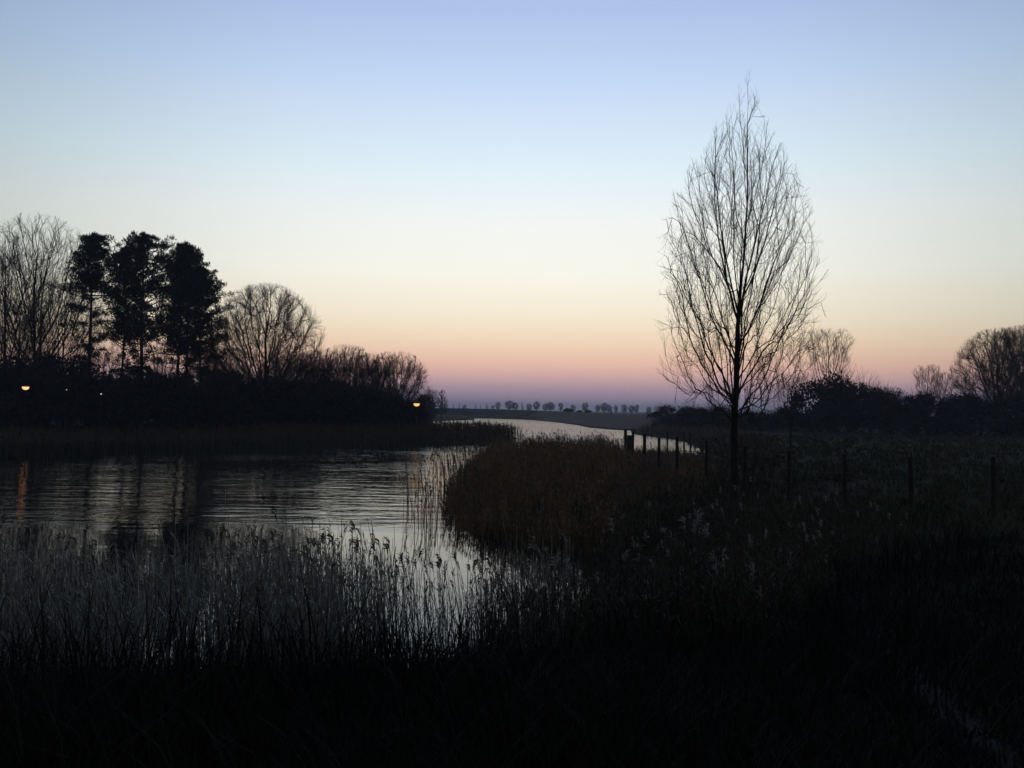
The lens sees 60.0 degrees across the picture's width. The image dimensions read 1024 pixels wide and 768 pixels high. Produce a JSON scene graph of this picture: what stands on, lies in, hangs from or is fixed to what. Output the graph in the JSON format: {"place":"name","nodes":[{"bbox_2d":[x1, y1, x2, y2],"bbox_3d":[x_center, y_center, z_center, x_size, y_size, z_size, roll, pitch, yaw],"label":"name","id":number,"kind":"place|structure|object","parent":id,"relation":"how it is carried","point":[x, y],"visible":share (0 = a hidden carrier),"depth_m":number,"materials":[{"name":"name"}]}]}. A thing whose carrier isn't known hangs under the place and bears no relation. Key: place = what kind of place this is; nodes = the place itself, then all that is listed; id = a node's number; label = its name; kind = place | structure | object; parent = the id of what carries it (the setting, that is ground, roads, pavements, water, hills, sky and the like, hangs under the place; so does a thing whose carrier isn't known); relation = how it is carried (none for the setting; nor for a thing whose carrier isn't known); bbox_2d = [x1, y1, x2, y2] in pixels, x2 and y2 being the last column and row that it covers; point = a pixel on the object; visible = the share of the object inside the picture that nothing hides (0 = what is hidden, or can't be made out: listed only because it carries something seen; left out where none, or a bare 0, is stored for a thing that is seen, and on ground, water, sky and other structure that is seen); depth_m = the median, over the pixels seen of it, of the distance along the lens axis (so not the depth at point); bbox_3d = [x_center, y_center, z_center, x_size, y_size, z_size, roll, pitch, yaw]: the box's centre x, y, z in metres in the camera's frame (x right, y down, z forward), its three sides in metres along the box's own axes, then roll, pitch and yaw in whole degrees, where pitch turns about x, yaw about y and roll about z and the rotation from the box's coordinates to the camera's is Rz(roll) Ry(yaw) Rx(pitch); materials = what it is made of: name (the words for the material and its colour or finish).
{"place":"outdoors","nodes":[
{"label":"outdoors","id":0,"kind":"place"},
{"bbox_2d":[0,418,704,671],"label":"water","id":1,"kind":"structure","parent":0,"point":[119,499],"depth_m":28.60,"materials":[{"name":"black liquid"}]},
{"bbox_2d":[197,533,217,621],"bbox_3d":[-3.981,2.862,11.640,0.187,1.841,0.513,2,-2,-45],"label":"reed","id":2,"kind":"object","parent":1,"relation":"in","point":[212,538],"visible":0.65,"depth_m":11.67,"materials":[{"name":"plant"}]},
{"bbox_2d":[197,528,227,634],"bbox_3d":[-3.942,2.848,11.706,0.323,1.872,0.422,1,-2,9],"label":"reed","id":3,"kind":"object","parent":1,"relation":"in","point":[222,531],"visible":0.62,"depth_m":11.84,"materials":[{"name":"plant"}]},
{"bbox_2d":[0,418,534,458],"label":"reeds","id":4,"kind":"object","parent":1,"relation":"in","point":[433,428],"visible":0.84,"depth_m":66.28,"materials":[{"name":"plant"}]},
{"bbox_2d":[0,488,582,680],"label":"foreground reeds","id":5,"kind":"object","parent":1,"relation":"in","point":[331,580],"visible":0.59,"depth_m":8.51,"materials":[{"name":"plant"}]},
{"bbox_2d":[362,544,392,633],"bbox_3d":[-1.642,2.915,11.359,0.200,1.783,0.550,0,-2,37],"label":"reed","id":6,"kind":"object","parent":1,"relation":"in","point":[386,546],"visible":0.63,"depth_m":11.36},
{"bbox_2d":[371,538,387,641],"bbox_3d":[-1.849,2.964,12.042,0.248,1.719,0.606,2,-2,-28],"label":"reed","id":7,"kind":"object","parent":1,"relation":"in","point":[376,539],"visible":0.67,"depth_m":12.14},
{"bbox_2d":[383,536,395,641],"bbox_3d":[-1.679,2.924,11.976,0.310,1.799,0.406,1,-2,-20],"label":"reed","id":8,"kind":"object","parent":1,"relation":"in","point":[388,540],"visible":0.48,"depth_m":11.88,"materials":[{"name":"plant"}]},
{"bbox_2d":[430,555,453,640],"bbox_3d":[-0.889,2.784,10.738,0.400,1.434,0.146,0,-2,22],"label":"reed","id":9,"kind":"object","parent":1,"relation":"on","point":[446,582],"visible":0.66,"depth_m":10.76,"materials":[{"name":"plant"}]},
{"bbox_2d":[447,551,460,649],"bbox_3d":[-0.733,2.799,10.945,0.202,1.436,0.411,-1,-2,39],"label":"reed","id":10,"kind":"object","parent":1,"relation":"on","point":[454,555],"visible":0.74,"depth_m":10.96,"materials":[{"name":"plant"}]},
{"bbox_2d":[402,431,652,526],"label":"shallow water reeds","id":11,"kind":"object","parent":1,"relation":"in","point":[444,479],"visible":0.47,"depth_m":30.20,"materials":[{"name":"plant"}]},
{"bbox_2d":[420,390,437,421],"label":"shrub","id":12,"kind":"object","parent":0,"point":[431,407],"visible":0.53,"depth_m":169.71,"materials":[{"name":"black plant"}]},
{"bbox_2d":[0,411,1023,767],"bbox_3d":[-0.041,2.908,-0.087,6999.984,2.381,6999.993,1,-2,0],"label":"ground","id":13,"kind":"structure","parent":0,"point":[308,445],"depth_m":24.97,"materials":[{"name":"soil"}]},
{"bbox_2d":[0,357,39,426],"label":"shrub","id":14,"kind":"object","parent":13,"relation":"on","point":[9,396],"visible":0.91,"depth_m":86.54,"materials":[{"name":"black plant"}]},
{"bbox_2d":[0,331,48,394],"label":"shrub","id":15,"kind":"object","parent":13,"relation":"on","point":[1,360],"visible":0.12,"depth_m":95.77,"materials":[{"name":"black plant"}]},
{"bbox_2d":[21,385,29,425],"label":"street lamp","id":16,"kind":"object","parent":13,"relation":"on","point":[25,387],"visible":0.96,"depth_m":83.88,"materials":[{"name":"metal"}]},
{"bbox_2d":[0,296,52,426],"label":"bare tree","id":17,"kind":"object","parent":13,"relation":"on","point":[39,320],"visible":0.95,"depth_m":90.07,"materials":[{"name":"brown plant"}]},
{"bbox_2d":[0,235,64,420],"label":"bare tree","id":18,"kind":"object","parent":13,"relation":"on","point":[17,285],"visible":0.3,"depth_m":107.93,"materials":[{"name":"brown plant"}]},
{"bbox_2d":[0,354,72,426],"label":"shrub","id":19,"kind":"object","parent":13,"relation":"on","point":[36,391],"visible":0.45,"depth_m":88.62,"materials":[{"name":"black plant"}]},
{"bbox_2d":[17,344,72,380],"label":"shrub","id":20,"kind":"object","parent":13,"relation":"on","point":[61,366],"visible":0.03,"depth_m":102.30,"materials":[{"name":"black plant"}]},
{"bbox_2d":[14,370,81,426],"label":"shrub","id":21,"kind":"object","parent":13,"relation":"on","point":[45,390],"visible":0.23,"depth_m":90.16,"materials":[{"name":"black plant"}]},
{"bbox_2d":[0,213,114,424],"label":"bare tree","id":22,"kind":"object","parent":13,"relation":"on","point":[17,264],"visible":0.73,"depth_m":97.61,"materials":[{"name":"brown plant"}]},
{"bbox_2d":[20,279,104,418],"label":"bare tree","id":23,"kind":"object","parent":13,"relation":"on","point":[64,336],"visible":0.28,"depth_m":111.69,"materials":[{"name":"brown plant"}]},
{"bbox_2d":[65,389,66,426],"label":"street lamp","id":24,"kind":"object","parent":13,"relation":"on","point":[66,408],"visible":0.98,"depth_m":83.95,"materials":[{"name":"metal"}]},
{"bbox_2d":[32,350,118,424],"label":"shrub","id":25,"kind":"object","parent":13,"relation":"on","point":[78,368],"visible":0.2,"depth_m":98.88,"materials":[{"name":"black plant"}]},
{"bbox_2d":[43,231,130,425],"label":"pine tree","id":26,"kind":"object","parent":13,"relation":"on","point":[88,259],"visible":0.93,"depth_m":92.08,"materials":[{"name":"green plant"}]},
{"bbox_2d":[59,360,144,426],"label":"shrub","id":27,"kind":"object","parent":13,"relation":"on","point":[100,385],"visible":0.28,"depth_m":88.90,"materials":[{"name":"black plant"}]},
{"bbox_2d":[72,345,132,377],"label":"bare tree","id":28,"kind":"object","parent":13,"relation":"on","point":[113,352],"visible":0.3,"depth_m":110.00,"materials":[{"name":"brown plant"}]},
{"bbox_2d":[80,353,162,425],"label":"shrub","id":29,"kind":"object","parent":13,"relation":"on","point":[109,374],"visible":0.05,"depth_m":97.26,"materials":[{"name":"black plant"}]},
{"bbox_2d":[94,246,154,379],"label":"pine tree","id":30,"kind":"object","parent":13,"relation":"on","point":[115,339],"visible":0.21,"depth_m":96.84,"materials":[{"name":"green plant"}]},
{"bbox_2d":[108,362,174,417],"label":"shrub","id":31,"kind":"object","parent":13,"relation":"on","point":[137,374],"visible":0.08,"depth_m":103.83,"materials":[{"name":"black plant"}]},
{"bbox_2d":[91,230,203,427],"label":"pine tree","id":32,"kind":"object","parent":13,"relation":"on","point":[141,244],"visible":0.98,"depth_m":89.26,"materials":[{"name":"green plant"}]},
{"bbox_2d":[104,366,192,428],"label":"shrub","id":33,"kind":"object","parent":13,"relation":"on","point":[162,381],"visible":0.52,"depth_m":87.75,"materials":[{"name":"black plant"}]},
{"bbox_2d":[137,341,182,424],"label":"bare tree","id":34,"kind":"object","parent":13,"relation":"on","point":[165,358],"visible":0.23,"depth_m":107.71,"materials":[{"name":"brown plant"}]},
{"bbox_2d":[129,364,191,425],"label":"shrub","id":35,"kind":"object","parent":13,"relation":"on","point":[174,374],"visible":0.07,"depth_m":100.81,"materials":[{"name":"black plant"}]},
{"bbox_2d":[144,243,222,382],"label":"pine tree","id":36,"kind":"object","parent":13,"relation":"on","point":[185,269],"visible":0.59,"depth_m":92.41,"materials":[{"name":"green plant"}]},
{"bbox_2d":[166,241,206,388],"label":"pine tree","id":37,"kind":"object","parent":13,"relation":"on","point":[186,244],"visible":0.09,"depth_m":98.87,"materials":[{"name":"green plant"}]},
{"bbox_2d":[167,267,241,428],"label":"pine tree","id":38,"kind":"object","parent":13,"relation":"on","point":[204,302],"visible":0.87,"depth_m":90.72,"materials":[{"name":"green plant"}]},
{"bbox_2d":[180,356,242,407],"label":"bare tree","id":39,"kind":"object","parent":13,"relation":"on","point":[189,374],"visible":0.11,"depth_m":95.88,"materials":[{"name":"brown plant"}]},
{"bbox_2d":[202,350,246,373],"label":"bare tree","id":40,"kind":"object","parent":13,"relation":"on","point":[231,362],"visible":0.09,"depth_m":100.44,"materials":[{"name":"brown plant"}]},
{"bbox_2d":[204,365,262,426],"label":"shrub","id":41,"kind":"object","parent":13,"relation":"on","point":[230,378],"visible":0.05,"depth_m":97.30,"materials":[{"name":"black plant"}]},
{"bbox_2d":[197,283,326,425],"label":"bare tree","id":42,"kind":"object","parent":13,"relation":"on","point":[276,350],"visible":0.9,"depth_m":90.25,"materials":[{"name":"brown plant"}]},
{"bbox_2d":[251,350,326,399],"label":"bare tree","id":43,"kind":"object","parent":13,"relation":"on","point":[294,377],"visible":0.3,"depth_m":93.02,"materials":[{"name":"brown plant"}]},
{"bbox_2d":[286,349,351,405],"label":"bare tree","id":44,"kind":"object","parent":13,"relation":"on","point":[332,368],"visible":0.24,"depth_m":97.17,"materials":[{"name":"brown plant"}]},
{"bbox_2d":[281,371,357,430],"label":"shrub","id":45,"kind":"object","parent":13,"relation":"on","point":[317,408],"visible":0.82,"depth_m":87.21,"materials":[{"name":"black plant"}]},
{"bbox_2d":[309,365,359,427],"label":"shrub","id":46,"kind":"object","parent":13,"relation":"on","point":[332,384],"visible":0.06,"depth_m":97.09,"materials":[{"name":"black plant"}]},
{"bbox_2d":[317,344,385,391],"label":"bare tree","id":47,"kind":"object","parent":13,"relation":"on","point":[344,357],"visible":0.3,"depth_m":98.61,"materials":[{"name":"brown plant"}]},
{"bbox_2d":[338,351,398,407],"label":"bare tree","id":48,"kind":"object","parent":13,"relation":"on","point":[346,370],"visible":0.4,"depth_m":97.68,"materials":[{"name":"brown plant"}]},
{"bbox_2d":[328,378,412,430],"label":"shrub","id":49,"kind":"object","parent":13,"relation":"on","point":[394,413],"visible":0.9,"depth_m":86.73,"materials":[{"name":"black plant"}]},
{"bbox_2d":[364,388,421,429],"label":"shrub","id":50,"kind":"object","parent":13,"relation":"on","point":[406,411],"visible":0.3,"depth_m":88.77,"materials":[{"name":"black plant"}]},
{"bbox_2d":[358,351,432,412],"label":"bare tree","id":51,"kind":"object","parent":13,"relation":"on","point":[410,370],"visible":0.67,"depth_m":96.09,"materials":[{"name":"brown plant"}]},
{"bbox_2d":[401,547,424,649],"bbox_3d":[-1.129,2.845,10.929,0.471,1.689,0.171,0,-2,16],"label":"reed","id":52,"kind":"object","parent":13,"relation":"on","point":[420,553],"visible":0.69,"depth_m":10.93,"materials":[{"name":"plant"}]},
{"bbox_2d":[400,398,432,430],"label":"shrub","id":53,"kind":"object","parent":13,"relation":"on","point":[423,415],"visible":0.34,"depth_m":90.75,"materials":[{"name":"black plant"}]},
{"bbox_2d":[414,402,419,429],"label":"street lamp","id":54,"kind":"object","parent":13,"relation":"on","point":[416,404],"visible":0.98,"depth_m":83.89,"materials":[{"name":"metal"}]},
{"bbox_2d":[427,389,437,408],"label":"bare tree","id":55,"kind":"object","parent":13,"relation":"on","point":[434,395],"visible":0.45,"depth_m":189.92,"materials":[{"name":"brown plant"}]},
{"bbox_2d":[426,562,441,620],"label":"reed","id":56,"kind":"object","parent":13,"relation":"on","point":[430,563],"visible":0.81,"depth_m":10.94,"materials":[{"name":"plant"}]},
{"bbox_2d":[435,390,447,418],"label":"poplar tree","id":57,"kind":"object","parent":13,"relation":"on","point":[442,404],"visible":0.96,"depth_m":234.66,"materials":[{"name":"black plant"}]},
{"bbox_2d":[436,557,447,632],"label":"reed","id":58,"kind":"object","parent":13,"relation":"on","point":[443,586],"visible":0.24,"depth_m":11.16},
{"bbox_2d":[466,559,480,626],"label":"reed","id":59,"kind":"object","parent":13,"relation":"on","point":[472,578],"visible":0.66,"depth_m":10.32,"materials":[{"name":"plant"}]},
{"bbox_2d":[505,401,513,409],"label":"distant tree","id":60,"kind":"object","parent":13,"relation":"on","point":[508,405],"visible":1,"depth_m":694.96,"materials":[{"name":"grey plant"}]},
{"bbox_2d":[0,498,1023,767],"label":"sedge","id":61,"kind":"object","parent":13,"relation":"on","point":[184,710],"visible":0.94,"depth_m":5.26,"materials":[{"name":"plant"}]},
{"bbox_2d":[546,402,554,410],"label":"distant tree","id":62,"kind":"object","parent":13,"relation":"on","point":[551,406],"visible":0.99,"depth_m":678.85,"materials":[{"name":"grey plant"}]},
{"bbox_2d":[441,426,729,557],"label":"reeds","id":63,"kind":"object","parent":13,"relation":"on","point":[488,471],"visible":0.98,"depth_m":27.03,"materials":[{"name":"plant"}]},
{"bbox_2d":[600,403,606,412],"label":"distant tree","id":64,"kind":"object","parent":13,"relation":"on","point":[603,409],"visible":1,"depth_m":658.31,"materials":[{"name":"grey plant"}]},
{"bbox_2d":[627,435,631,452],"bbox_3d":[5.885,3.273,44.426,0.260,1.410,0.220,1,-2,0],"label":"mooring post","id":65,"kind":"object","parent":13,"relation":"on","point":[629,441],"visible":0.68,"depth_m":44.34,"materials":[{"name":"wood"}]},
{"bbox_2d":[643,402,684,425],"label":"shrub","id":66,"kind":"object","parent":13,"relation":"on","point":[656,414],"visible":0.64,"depth_m":150.17,"materials":[{"name":"black plant"}]},
{"bbox_2d":[658,401,695,425],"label":"shrub","id":67,"kind":"object","parent":13,"relation":"on","point":[678,415],"visible":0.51,"depth_m":148.00,"materials":[{"name":"black plant"}]},
{"bbox_2d":[683,431,684,453],"bbox_3d":[9.108,3.260,46.937,0.097,1.550,0.101,-1,-2,41],"label":"stake","id":68,"kind":"object","parent":13,"relation":"on","point":[683,441],"visible":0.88,"depth_m":46.91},
{"bbox_2d":[461,470,907,663],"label":"bank reeds","id":69,"kind":"object","parent":13,"relation":"on","point":[751,573],"visible":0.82,"depth_m":9.95,"materials":[{"name":"plant"}]},
{"bbox_2d":[675,405,719,426],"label":"shrub","id":70,"kind":"object","parent":13,"relation":"on","point":[689,411],"visible":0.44,"depth_m":140.15,"materials":[{"name":"black plant"}]},
{"bbox_2d":[631,421,777,453],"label":"shore reeds","id":71,"kind":"object","parent":13,"relation":"on","point":[724,444],"visible":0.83,"depth_m":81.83,"materials":[{"name":"plant"}]},
{"bbox_2d":[430,408,989,430],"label":"dike","id":72,"kind":"structure","parent":13,"relation":"on","point":[616,421],"depth_m":254.53,"materials":[{"name":"green plant"}]},
{"bbox_2d":[689,404,731,427],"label":"shrub","id":73,"kind":"object","parent":13,"relation":"on","point":[698,419],"visible":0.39,"depth_m":136.70,"materials":[{"name":"black plant"}]},
{"bbox_2d":[700,443,744,499],"bbox_3d":[5.544,2.396,23.611,1.112,1.772,0.936,2,-2,-39],"label":"sapling","id":74,"kind":"object","parent":13,"relation":"on","point":[720,483],"visible":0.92,"depth_m":23.54,"materials":[{"name":"brown plant"}]},
{"bbox_2d":[702,408,746,428],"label":"shrub","id":75,"kind":"object","parent":13,"relation":"on","point":[717,416],"visible":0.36,"depth_m":131.15,"materials":[{"name":"black plant"}]},
{"bbox_2d":[715,411,759,429],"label":"shrub","id":76,"kind":"object","parent":13,"relation":"on","point":[728,424],"visible":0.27,"depth_m":128.50,"materials":[{"name":"black plant"}]},
{"bbox_2d":[654,71,828,501],"bbox_3d":[5.902,-2.700,24.528,5.506,12.089,5.003,3,-2,-20],"label":"bare tree","id":77,"kind":"object","parent":13,"relation":"on","point":[733,397],"visible":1,"depth_m":24.13,"materials":[{"name":"brown plant"}]},
{"bbox_2d":[726,432,772,502],"bbox_3d":[6.358,2.261,23.943,1.133,2.144,1.346,0,-2,34],"label":"sapling","id":78,"kind":"object","parent":13,"relation":"on","point":[752,474],"visible":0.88,"depth_m":23.82,"materials":[{"name":"brown plant"}]},
{"bbox_2d":[738,408,779,429],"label":"shrub","id":79,"kind":"object","parent":13,"relation":"on","point":[746,422],"visible":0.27,"depth_m":126.83,"materials":[{"name":"black plant"}]},
{"bbox_2d":[743,406,787,430],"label":"shrub","id":80,"kind":"object","parent":13,"relation":"on","point":[760,426],"visible":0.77,"depth_m":121.30,"materials":[{"name":"black plant"}]},
{"bbox_2d":[770,373,812,448],"bbox_3d":[18.967,1.872,59.889,2.896,5.340,2.976,0,-2,36],"label":"bare tree","id":81,"kind":"object","parent":13,"relation":"on","point":[791,417],"visible":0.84,"depth_m":59.88,"materials":[{"name":"brown plant"}]},
{"bbox_2d":[771,405,817,431],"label":"shrub","id":82,"kind":"object","parent":13,"relation":"on","point":[785,418],"visible":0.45,"depth_m":119.15,"materials":[{"name":"black plant"}]},
{"bbox_2d":[781,370,842,431],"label":"shrub","id":83,"kind":"object","parent":13,"relation":"on","point":[819,392],"visible":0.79,"depth_m":117.30,"materials":[{"name":"black plant"}]},
{"bbox_2d":[624,429,1023,516],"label":"post fence","id":84,"kind":"object","parent":13,"relation":"on","point":[992,461],"visible":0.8,"depth_m":22.82,"materials":[{"name":"wood"}]},
{"bbox_2d":[803,329,854,387],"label":"bare tree","id":85,"kind":"object","parent":13,"relation":"on","point":[828,352],"visible":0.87,"depth_m":120.75,"materials":[{"name":"brown plant"}]},
{"bbox_2d":[799,354,881,431],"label":"shrub","id":86,"kind":"object","parent":13,"relation":"on","point":[840,386],"visible":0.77,"depth_m":115.63,"materials":[{"name":"black plant"}]},
{"bbox_2d":[830,374,890,431],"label":"shrub","id":87,"kind":"object","parent":13,"relation":"on","point":[852,404],"visible":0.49,"depth_m":115.89,"materials":[{"name":"black plant"}]},
{"bbox_2d":[838,381,903,433],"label":"shrub","id":88,"kind":"object","parent":13,"relation":"on","point":[854,427],"visible":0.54,"depth_m":114.71,"materials":[{"name":"black plant"}]},
{"bbox_2d":[854,384,923,434],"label":"shrub","id":89,"kind":"object","parent":13,"relation":"on","point":[895,421],"visible":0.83,"depth_m":112.02,"materials":[{"name":"black plant"}]},
{"bbox_2d":[867,385,912,431],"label":"bare tree","id":90,"kind":"object","parent":13,"relation":"on","point":[901,390],"visible":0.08,"depth_m":121.19,"materials":[{"name":"brown plant"}]},
{"bbox_2d":[877,387,936,434],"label":"shrub","id":91,"kind":"object","parent":13,"relation":"on","point":[907,404],"visible":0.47,"depth_m":111.74,"materials":[{"name":"black plant"}]},
{"bbox_2d":[912,364,944,400],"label":"bare tree","id":92,"kind":"object","parent":13,"relation":"on","point":[926,380],"visible":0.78,"depth_m":121.87,"materials":[{"name":"brown plant"}]},
{"bbox_2d":[896,385,969,435],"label":"shrub","id":93,"kind":"object","parent":13,"relation":"on","point":[923,410],"visible":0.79,"depth_m":110.07,"materials":[{"name":"black plant"}]},
{"bbox_2d":[929,372,960,432],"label":"bare tree","id":94,"kind":"object","parent":13,"relation":"on","point":[940,383],"visible":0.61,"depth_m":124.92,"materials":[{"name":"brown plant"}]},
{"bbox_2d":[924,384,990,435],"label":"shrub","id":95,"kind":"object","parent":13,"relation":"on","point":[946,412],"visible":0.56,"depth_m":109.76,"materials":[{"name":"black plant"}]},
{"bbox_2d":[945,389,1011,435],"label":"shrub","id":96,"kind":"object","parent":13,"relation":"on","point":[976,408],"visible":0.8,"depth_m":107.61,"materials":[{"name":"black plant"}]},
{"bbox_2d":[948,327,1023,434],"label":"bare tree","id":97,"kind":"object","parent":13,"relation":"on","point":[995,345],"visible":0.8,"depth_m":117.26,"materials":[{"name":"brown plant"}]},
{"bbox_2d":[968,382,1023,436],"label":"shrub","id":98,"kind":"object","parent":13,"relation":"on","point":[1006,405],"visible":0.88,"depth_m":105.00,"materials":[{"name":"black plant"}]},
{"bbox_2d":[980,324,1023,429],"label":"bare tree","id":99,"kind":"object","parent":13,"relation":"on","point":[1022,329],"visible":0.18,"depth_m":124.67,"materials":[{"name":"brown plant"}]},
{"bbox_2d":[994,387,1023,436],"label":"shrub","id":100,"kind":"object","parent":13,"relation":"on","point":[1017,425],"visible":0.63,"depth_m":105.00,"materials":[{"name":"black plant"}]},
{"bbox_2d":[0,0,1023,414],"label":"sky","id":101,"kind":"structure","parent":0,"point":[481,192],"materials":[{"name":"blue"}]},
{"bbox_2d":[848,599,1023,767],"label":"path","id":102,"kind":"structure","parent":0,"point":[930,700],"depth_m":5.38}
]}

